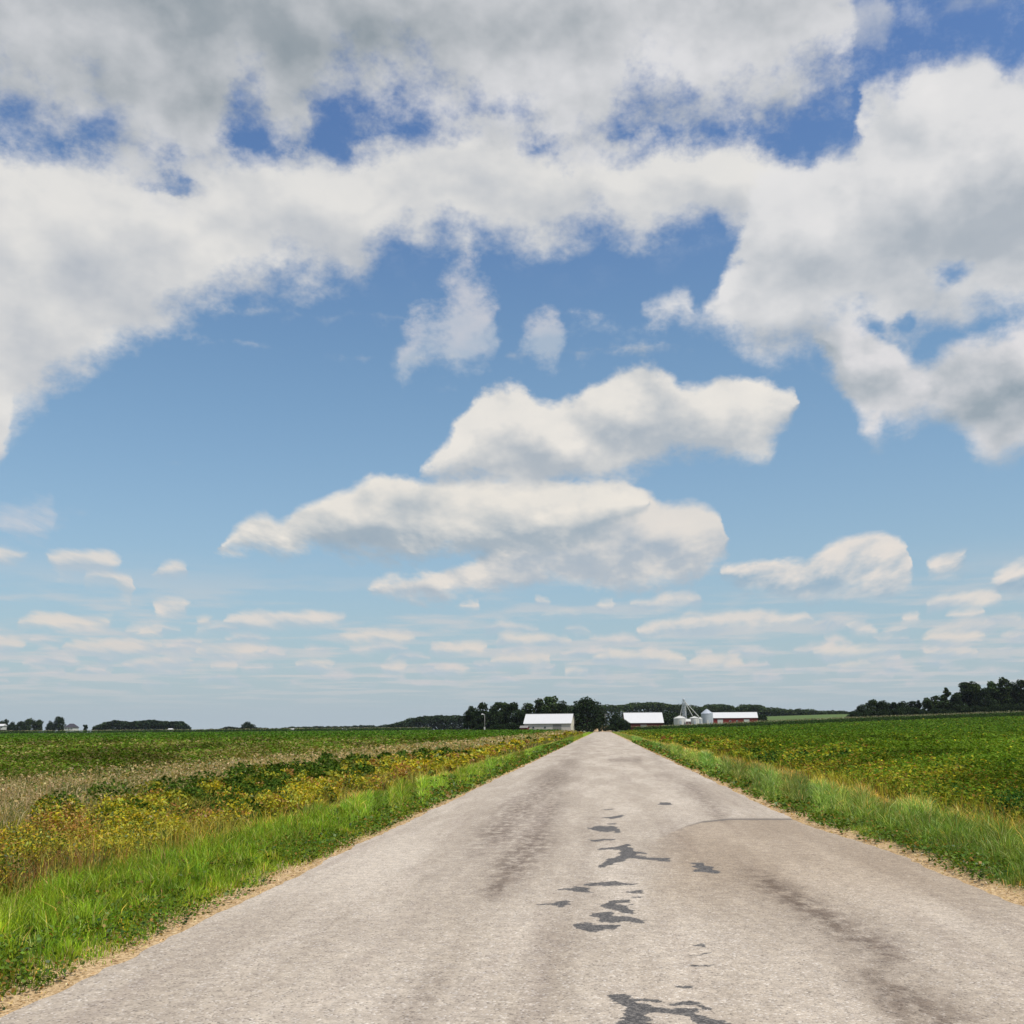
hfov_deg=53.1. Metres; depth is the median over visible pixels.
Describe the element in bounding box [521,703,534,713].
tree
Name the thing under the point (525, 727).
shed
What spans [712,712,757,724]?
barn
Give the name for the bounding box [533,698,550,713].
tree
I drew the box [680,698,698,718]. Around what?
grain elevator
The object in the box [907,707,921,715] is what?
shrub
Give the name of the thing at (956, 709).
shrub
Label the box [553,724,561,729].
door
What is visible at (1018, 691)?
tree
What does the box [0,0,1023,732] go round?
sky
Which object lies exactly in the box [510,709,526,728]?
tree
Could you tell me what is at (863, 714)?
shrub
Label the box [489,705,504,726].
tree
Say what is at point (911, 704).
tree
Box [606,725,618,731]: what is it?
shrub
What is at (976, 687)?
tree
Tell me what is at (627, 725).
tree
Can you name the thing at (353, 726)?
distant wood
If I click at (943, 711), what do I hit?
shrub
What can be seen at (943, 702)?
tree
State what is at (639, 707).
distant wood
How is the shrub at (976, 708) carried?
on the ground at (90, 968)
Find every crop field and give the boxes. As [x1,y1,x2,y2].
[0,729,562,784]
[620,715,1023,828]
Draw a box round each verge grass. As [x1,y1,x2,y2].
[0,732,593,1013]
[612,731,1023,903]
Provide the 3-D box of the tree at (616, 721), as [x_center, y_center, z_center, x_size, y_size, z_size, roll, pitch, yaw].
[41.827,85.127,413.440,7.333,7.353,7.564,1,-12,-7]
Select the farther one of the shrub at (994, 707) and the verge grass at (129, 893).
the shrub at (994, 707)
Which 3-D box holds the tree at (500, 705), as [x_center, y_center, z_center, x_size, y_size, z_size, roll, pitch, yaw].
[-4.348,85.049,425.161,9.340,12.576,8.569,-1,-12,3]
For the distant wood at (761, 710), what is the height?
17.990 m
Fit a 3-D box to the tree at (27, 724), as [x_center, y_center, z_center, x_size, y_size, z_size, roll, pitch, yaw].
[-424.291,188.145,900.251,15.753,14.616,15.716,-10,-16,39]
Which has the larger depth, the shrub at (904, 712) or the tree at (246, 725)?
the tree at (246, 725)
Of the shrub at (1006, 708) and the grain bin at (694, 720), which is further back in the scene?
the grain bin at (694, 720)
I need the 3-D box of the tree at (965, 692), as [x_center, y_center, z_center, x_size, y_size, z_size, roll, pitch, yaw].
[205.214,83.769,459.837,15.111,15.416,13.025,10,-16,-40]
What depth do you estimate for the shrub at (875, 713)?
441.39 m
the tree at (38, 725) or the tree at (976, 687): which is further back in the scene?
the tree at (38, 725)
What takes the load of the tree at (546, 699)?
on the ground at (90, 968)
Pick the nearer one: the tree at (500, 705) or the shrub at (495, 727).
the shrub at (495, 727)
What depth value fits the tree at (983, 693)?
449.64 m
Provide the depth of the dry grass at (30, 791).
30.15 m
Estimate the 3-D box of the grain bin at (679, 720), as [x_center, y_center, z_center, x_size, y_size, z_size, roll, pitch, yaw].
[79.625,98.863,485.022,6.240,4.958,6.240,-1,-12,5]
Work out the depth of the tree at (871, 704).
456.66 m
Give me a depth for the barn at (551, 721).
391.33 m
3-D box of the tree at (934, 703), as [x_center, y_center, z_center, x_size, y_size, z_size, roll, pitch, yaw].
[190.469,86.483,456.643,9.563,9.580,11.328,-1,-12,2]
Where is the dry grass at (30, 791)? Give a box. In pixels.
[0,730,576,829]
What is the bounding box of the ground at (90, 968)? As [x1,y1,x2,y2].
[0,714,1023,1016]
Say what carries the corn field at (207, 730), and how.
on the ground at (90, 968)
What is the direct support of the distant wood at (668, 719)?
on the ground at (90, 968)
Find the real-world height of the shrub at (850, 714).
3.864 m
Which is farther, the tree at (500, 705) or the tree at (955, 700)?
the tree at (955, 700)
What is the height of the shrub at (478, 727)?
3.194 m
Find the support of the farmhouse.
on the ground at (90, 968)
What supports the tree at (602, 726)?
on the ground at (90, 968)
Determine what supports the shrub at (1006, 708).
on the ground at (90, 968)
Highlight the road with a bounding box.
[0,732,1023,1023]
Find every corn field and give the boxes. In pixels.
[0,727,431,733]
[631,710,1023,729]
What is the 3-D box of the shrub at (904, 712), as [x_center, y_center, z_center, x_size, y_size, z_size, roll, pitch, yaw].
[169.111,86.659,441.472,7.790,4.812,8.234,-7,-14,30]
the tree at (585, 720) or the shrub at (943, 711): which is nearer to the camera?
the tree at (585, 720)
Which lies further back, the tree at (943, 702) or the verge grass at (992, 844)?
the tree at (943, 702)
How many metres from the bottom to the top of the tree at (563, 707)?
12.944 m
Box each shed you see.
[0,724,6,729]
[519,725,529,729]
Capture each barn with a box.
[523,713,575,730]
[623,712,663,729]
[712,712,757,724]
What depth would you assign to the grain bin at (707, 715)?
493.60 m
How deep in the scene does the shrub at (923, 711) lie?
439.19 m
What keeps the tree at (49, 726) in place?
on the ground at (90, 968)
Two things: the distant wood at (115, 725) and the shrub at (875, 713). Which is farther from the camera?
the distant wood at (115, 725)
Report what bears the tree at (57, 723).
on the ground at (90, 968)
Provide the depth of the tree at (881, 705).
453.77 m
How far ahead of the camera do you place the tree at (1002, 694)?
453.17 m
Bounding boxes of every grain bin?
[673,715,685,725]
[690,716,698,723]
[701,709,712,723]
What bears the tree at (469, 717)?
on the ground at (90, 968)
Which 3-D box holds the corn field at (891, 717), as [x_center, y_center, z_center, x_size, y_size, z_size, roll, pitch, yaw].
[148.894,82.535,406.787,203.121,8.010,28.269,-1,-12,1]
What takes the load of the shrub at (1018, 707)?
on the ground at (90, 968)
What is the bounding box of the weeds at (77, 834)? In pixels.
[0,731,585,900]
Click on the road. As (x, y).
(602, 878)
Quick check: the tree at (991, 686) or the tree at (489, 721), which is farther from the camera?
the tree at (991, 686)
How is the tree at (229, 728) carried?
on the ground at (90, 968)
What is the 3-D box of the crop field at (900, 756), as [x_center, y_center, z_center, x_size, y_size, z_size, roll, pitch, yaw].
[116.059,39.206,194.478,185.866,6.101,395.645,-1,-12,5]
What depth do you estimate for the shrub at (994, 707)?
437.49 m
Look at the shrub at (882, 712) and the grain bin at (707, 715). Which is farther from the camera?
the grain bin at (707, 715)
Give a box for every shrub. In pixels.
[473,724,485,729]
[487,724,507,729]
[504,722,519,729]
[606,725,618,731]
[845,712,859,717]
[859,712,872,717]
[866,711,880,716]
[879,709,894,717]
[889,708,901,716]
[899,708,912,715]
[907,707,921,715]
[919,709,934,714]
[929,708,941,714]
[940,708,953,714]
[949,705,964,714]
[960,706,971,714]
[970,705,981,713]
[981,706,997,712]
[989,705,1002,711]
[1001,703,1017,711]
[1010,704,1022,712]
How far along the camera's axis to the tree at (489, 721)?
412.42 m
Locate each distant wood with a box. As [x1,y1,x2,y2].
[92,720,191,731]
[200,724,390,731]
[387,715,499,729]
[567,702,704,725]
[662,711,767,726]
[693,704,849,715]
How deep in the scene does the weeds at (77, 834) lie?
16.30 m
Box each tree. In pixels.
[6,721,18,731]
[15,721,22,730]
[20,718,35,732]
[32,720,43,730]
[45,721,53,730]
[51,716,66,731]
[219,726,239,730]
[240,721,255,729]
[463,706,476,729]
[470,702,497,729]
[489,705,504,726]
[494,702,508,716]
[502,702,518,723]
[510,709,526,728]
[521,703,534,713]
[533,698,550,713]
[543,696,561,713]
[552,700,571,713]
[570,696,604,731]
[593,710,607,730]
[609,714,624,730]
[622,719,631,729]
[855,704,870,713]
[865,699,877,710]
[875,700,889,712]
[887,702,902,709]
[897,701,910,709]
[907,701,917,710]
[914,700,924,709]
[921,697,932,711]
[927,695,945,711]
[935,687,951,708]
[946,693,967,710]
[949,681,974,707]
[966,683,983,706]
[974,687,996,709]
[983,681,1001,702]
[992,677,1015,706]
[1010,680,1023,705]
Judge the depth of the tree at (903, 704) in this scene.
455.88 m
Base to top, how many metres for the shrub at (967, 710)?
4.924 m
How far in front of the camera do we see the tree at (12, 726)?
900.41 m
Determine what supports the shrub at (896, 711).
on the ground at (90, 968)
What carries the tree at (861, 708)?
on the ground at (90, 968)
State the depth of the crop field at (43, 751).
68.56 m
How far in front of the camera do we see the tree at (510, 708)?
422.38 m
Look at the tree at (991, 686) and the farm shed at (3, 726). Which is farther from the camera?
the farm shed at (3, 726)
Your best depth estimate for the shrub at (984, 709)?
437.11 m
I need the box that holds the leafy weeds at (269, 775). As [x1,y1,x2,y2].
[32,736,531,819]
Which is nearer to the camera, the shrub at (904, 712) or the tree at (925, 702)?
the shrub at (904, 712)
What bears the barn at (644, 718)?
on the ground at (90, 968)
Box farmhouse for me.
[64,724,78,730]
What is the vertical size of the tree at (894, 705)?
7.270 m
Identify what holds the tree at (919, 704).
on the ground at (90, 968)
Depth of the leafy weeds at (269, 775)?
24.37 m
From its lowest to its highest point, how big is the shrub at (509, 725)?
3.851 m
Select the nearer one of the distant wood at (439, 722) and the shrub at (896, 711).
the shrub at (896, 711)
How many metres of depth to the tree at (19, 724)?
904.35 m
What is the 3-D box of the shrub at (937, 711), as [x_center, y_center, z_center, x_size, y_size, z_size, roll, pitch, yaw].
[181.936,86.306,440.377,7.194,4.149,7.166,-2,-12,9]

